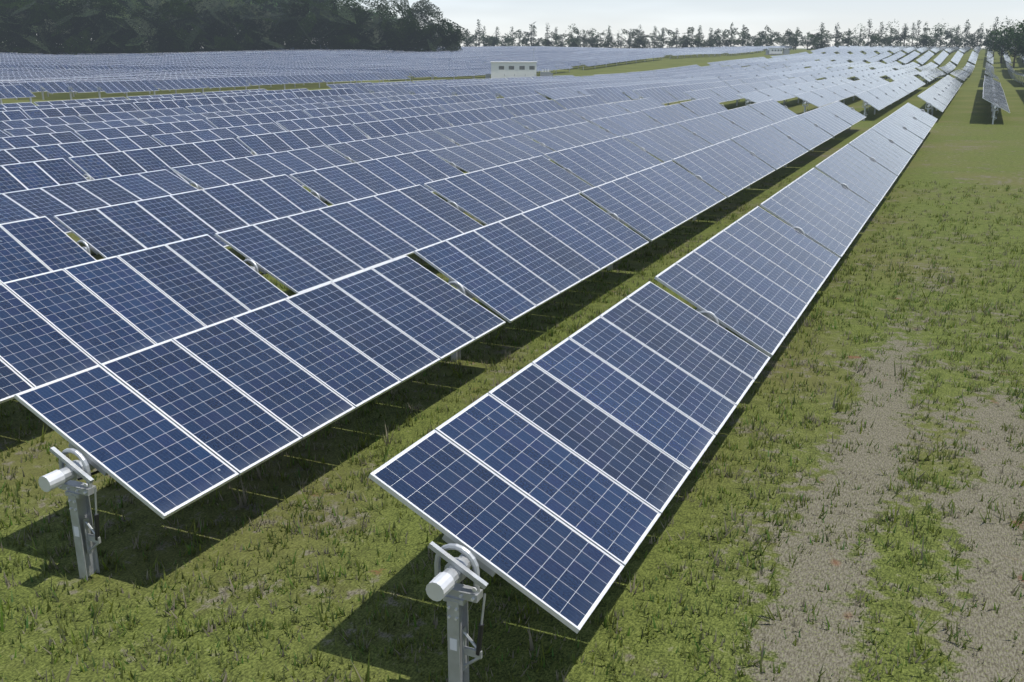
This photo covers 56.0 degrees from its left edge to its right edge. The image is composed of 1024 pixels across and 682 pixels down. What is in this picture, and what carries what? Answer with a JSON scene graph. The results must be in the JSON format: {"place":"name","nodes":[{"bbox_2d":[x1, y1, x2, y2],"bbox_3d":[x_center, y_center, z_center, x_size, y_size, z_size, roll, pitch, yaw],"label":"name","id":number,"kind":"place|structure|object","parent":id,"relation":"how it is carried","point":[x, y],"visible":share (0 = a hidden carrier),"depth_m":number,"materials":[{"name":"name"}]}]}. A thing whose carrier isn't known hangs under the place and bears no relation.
{"place":"outdoors","nodes":[
{"label":"outdoors","id":0,"kind":"place"},
{"bbox_2d":[0,48,1023,681],"bbox_3d":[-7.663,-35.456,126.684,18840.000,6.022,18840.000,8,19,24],"label":"ground","id":1,"kind":"structure","parent":0,"point":[964,144],"depth_m":10.17,"materials":[{"name":"green plant"}]},
{"bbox_2d":[0,75,1023,681],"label":"solar panels","id":2,"kind":"object","parent":1,"relation":"on","point":[166,355],"visible":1,"depth_m":15.40,"materials":[{"name":"blue glass"}]},
{"bbox_2d":[0,45,1023,103],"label":"solar panels","id":3,"kind":"object","parent":1,"relation":"on","point":[23,74],"visible":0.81,"depth_m":170.66,"materials":[{"name":"blue glass"}]},
{"bbox_2d":[0,0,1023,67],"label":"forest tree","id":4,"kind":"object","parent":1,"relation":"on","point":[54,27],"visible":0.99,"depth_m":296.93,"materials":[{"name":"green plant"}]},
{"bbox_2d":[0,164,1023,681],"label":"grass tufts","id":5,"kind":"object","parent":1,"relation":"on","point":[362,444],"visible":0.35,"depth_m":10.25,"materials":[{"name":"green plant"}]},
{"bbox_2d":[485,62,552,78],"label":"building","id":6,"kind":"structure","parent":1,"relation":"on","point":[506,70],"depth_m":146.70,"materials":[{"name":"white paint"}]},
{"bbox_2d":[764,46,790,54],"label":"inverter shed","id":7,"kind":"structure","parent":1,"relation":"on","point":[773,51],"depth_m":334.31,"materials":[{"name":"white paint"}]},
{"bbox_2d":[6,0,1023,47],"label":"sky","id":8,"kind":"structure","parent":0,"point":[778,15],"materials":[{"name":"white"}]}
]}

